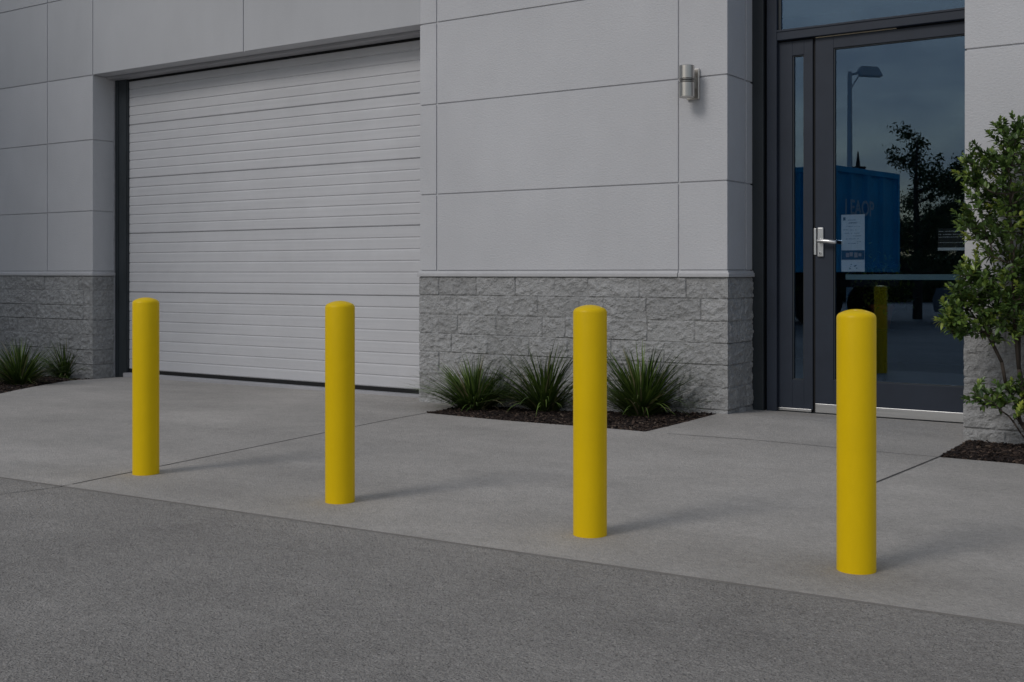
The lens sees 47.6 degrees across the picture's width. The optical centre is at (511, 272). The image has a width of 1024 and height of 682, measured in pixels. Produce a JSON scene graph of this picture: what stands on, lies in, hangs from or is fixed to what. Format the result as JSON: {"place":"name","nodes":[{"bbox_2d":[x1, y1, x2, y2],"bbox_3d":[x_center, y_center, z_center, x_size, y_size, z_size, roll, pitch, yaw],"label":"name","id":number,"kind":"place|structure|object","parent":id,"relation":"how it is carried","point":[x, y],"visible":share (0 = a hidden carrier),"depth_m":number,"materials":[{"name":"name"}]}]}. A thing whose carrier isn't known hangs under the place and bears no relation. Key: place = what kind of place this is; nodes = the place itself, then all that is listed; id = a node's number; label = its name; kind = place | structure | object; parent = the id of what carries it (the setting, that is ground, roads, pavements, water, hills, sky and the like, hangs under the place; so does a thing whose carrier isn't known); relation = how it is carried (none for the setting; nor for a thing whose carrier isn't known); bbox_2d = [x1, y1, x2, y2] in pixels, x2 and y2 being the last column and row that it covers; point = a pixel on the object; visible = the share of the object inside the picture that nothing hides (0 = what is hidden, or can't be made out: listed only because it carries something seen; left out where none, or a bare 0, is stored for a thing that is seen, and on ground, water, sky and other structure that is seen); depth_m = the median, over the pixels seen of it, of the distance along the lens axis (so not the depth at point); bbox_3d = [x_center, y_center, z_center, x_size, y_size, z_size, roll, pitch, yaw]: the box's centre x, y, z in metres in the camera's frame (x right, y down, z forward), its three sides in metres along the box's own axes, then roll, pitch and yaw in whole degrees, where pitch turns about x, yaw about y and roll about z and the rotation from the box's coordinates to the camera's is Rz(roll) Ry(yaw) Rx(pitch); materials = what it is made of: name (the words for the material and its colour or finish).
{"place":"outdoors","nodes":[
{"label":"outdoors","id":0,"kind":"place"},
{"bbox_2d":[0,478,1023,681],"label":"parking lot","id":1,"kind":"structure","parent":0,"point":[99,587],"depth_m":4.42,"materials":[{"name":"grey asphalt"}]},
{"bbox_2d":[0,477,1023,626],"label":"pavement edge","id":2,"kind":"object","parent":1,"relation":"on","point":[961,616],"visible":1,"depth_m":5.25,"materials":[{"name":"grey concrete"}]},
{"bbox_2d":[0,377,1023,623],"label":"pavement","id":3,"kind":"structure","parent":0,"point":[734,505],"depth_m":7.24,"materials":[{"name":"concrete"}]},
{"bbox_2d":[132,297,158,475],"bbox_3d":[-2.374,0.754,7.529,0.168,1.192,0.168,0,0,34],"label":"bollard","id":4,"kind":"object","parent":3,"relation":"on","point":[145,386],"visible":0.94,"depth_m":7.46,"materials":[{"name":"yellow metal"}]},
{"bbox_2d":[73,413,422,483],"bbox_3d":[-1.752,1.302,9.005,0.012,0.010,4.184,0,0,27],"label":"pavement joint","id":5,"kind":"object","parent":3,"relation":"on","point":[230,451],"visible":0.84,"depth_m":8.39,"materials":[{"name":"grey concrete"}]},
{"bbox_2d":[325,301,354,503],"bbox_3d":[-0.979,0.754,6.609,0.168,1.192,0.168,0,0,27],"label":"bollard","id":6,"kind":"object","parent":3,"relation":"on","point":[339,402],"visible":0.91,"depth_m":6.54,"materials":[{"name":"yellow metal"}]},
{"bbox_2d":[573,305,606,537],"bbox_3d":[0.388,0.754,5.774,0.168,1.192,0.168,0,0,19],"label":"bollard","id":7,"kind":"object","parent":3,"relation":"on","point":[589,421],"visible":0.98,"depth_m":5.70,"materials":[{"name":"yellow metal"}]},
{"bbox_2d":[668,433,937,456],"bbox_3d":[2.119,1.284,8.713,2.068,0.020,0.008,0,0,31],"label":"pavement joint","id":8,"kind":"object","parent":3,"relation":"on","point":[795,443],"visible":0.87,"depth_m":8.75,"materials":[{"name":"grey concrete"}]},
{"bbox_2d":[836,309,875,574],"bbox_3d":[1.508,0.754,5.085,0.168,1.192,0.168,0,0,12],"label":"bollard","id":9,"kind":"object","parent":3,"relation":"on","point":[855,441],"visible":0.93,"depth_m":5.01,"materials":[{"name":"yellow metal"}]},
{"bbox_2d":[876,457,937,481],"bbox_3d":[2.462,1.296,7.471,0.017,0.004,1.792,0,0,37],"label":"pavement joint","id":10,"kind":"object","parent":3,"relation":"on","point":[905,470],"visible":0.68,"depth_m":7.63,"materials":[{"name":"grey concrete"}]},
{"bbox_2d":[941,439,1023,464],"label":"bark mulch","id":11,"kind":"object","parent":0,"point":[971,449],"visible":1,"depth_m":8.36,"materials":[{"name":"brown wood"}]},
{"bbox_2d":[933,110,1023,437],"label":"shrub","id":12,"kind":"object","parent":11,"relation":"on","point":[954,319],"visible":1,"depth_m":8.42,"materials":[{"name":"green plant"}]},
{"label":"soil","id":13,"kind":"structure","parent":0,"visible":0},
{"bbox_2d":[472,338,572,412],"bbox_3d":[0.317,0.972,11.156,1.612,0.731,1.675,0,0,-12],"label":"grass tuft","id":14,"kind":"object","parent":13,"relation":"on","point":[543,397],"visible":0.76,"depth_m":10.95,"materials":[{"name":"green plant"}]},
{"bbox_2d":[427,406,715,431],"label":"bark mulch","id":15,"kind":"object","parent":13,"relation":"on","point":[617,420],"visible":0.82,"depth_m":10.27,"materials":[{"name":"brown wood"}]},
{"bbox_2d":[398,353,530,410],"bbox_3d":[-0.369,1.054,11.278,1.509,0.570,1.425,0,0,-32],"label":"grass tuft","id":16,"kind":"object","parent":15,"relation":"on","point":[469,388],"visible":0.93,"depth_m":11.20,"materials":[{"name":"green plant"}]},
{"bbox_2d":[561,340,722,416],"bbox_3d":[1.131,0.915,10.385,1.648,0.732,1.721,0,0,34],"label":"grass tuft","id":17,"kind":"object","parent":13,"relation":"on","point":[639,394],"visible":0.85,"depth_m":10.17,"materials":[{"name":"green plant"}]},
{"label":"soil","id":18,"kind":"structure","parent":0,"visible":0},
{"bbox_2d":[0,335,82,384],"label":"grass tuft","id":19,"kind":"object","parent":18,"relation":"on","point":[21,371],"visible":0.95,"depth_m":13.63,"materials":[{"name":"green plant"}]},
{"bbox_2d":[0,375,92,393],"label":"bark mulch","id":20,"kind":"object","parent":18,"relation":"on","point":[5,387],"visible":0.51,"depth_m":13.80,"materials":[{"name":"brown wood"}]},
{"bbox_2d":[38,337,87,377],"bbox_3d":[-5.892,1.113,15.412,1.197,0.594,1.129,0,0,-10],"label":"grass tuft","id":21,"kind":"object","parent":18,"relation":"on","point":[63,374],"visible":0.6,"depth_m":15.27,"materials":[{"name":"green plant"}]},
{"label":"ground","id":22,"kind":"structure","parent":0,"visible":0},
{"bbox_2d":[0,0,1023,444],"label":"building","id":23,"kind":"structure","parent":22,"relation":"on","point":[242,192],"depth_m":12.66,"materials":[{"name":"paint"}]},
{"bbox_2d":[129,40,421,393],"bbox_3d":[-2.901,-0.600,13.839,5.461,3.900,0.052,0,0,34],"label":"roller door","id":24,"kind":"structure","parent":23,"relation":"in","point":[264,196],"depth_m":13.69,"materials":[{"name":"white metal"}]},
{"bbox_2d":[679,64,699,99],"bbox_3d":[1.550,-1.673,10.195,0.138,0.283,0.218,0,0,34],"label":"wall lamp","id":25,"kind":"object","parent":23,"relation":"attached to","point":[689,81],"visible":1,"depth_m":10.12,"materials":[{"name":"metal"}]},
{"bbox_2d":[841,214,864,271],"bbox_3d":[2.982,-0.261,10.157,0.206,0.499,0.004,0,0,34],"label":"paper notice","id":26,"kind":"object","parent":23,"relation":"attached to","point":[852,243],"visible":1,"depth_m":10.15,"materials":[{"name":"white paper"}]},
{"bbox_2d":[779,20,966,422],"bbox_3d":[3.138,-0.422,10.016,1.743,3.341,0.205,0,0,34],"label":"entrance door","id":27,"kind":"structure","parent":23,"relation":"in","point":[920,401],"depth_m":10.22,"materials":[{"name":"metal"}]},
{"bbox_2d":[938,228,964,250],"bbox_3d":[3.673,-0.280,9.689,0.230,0.183,0.003,0,0,34],"label":"door sign","id":28,"kind":"object","parent":23,"relation":"attached to","point":[948,239],"visible":0.88,"depth_m":9.70,"materials":[{"name":"black"}]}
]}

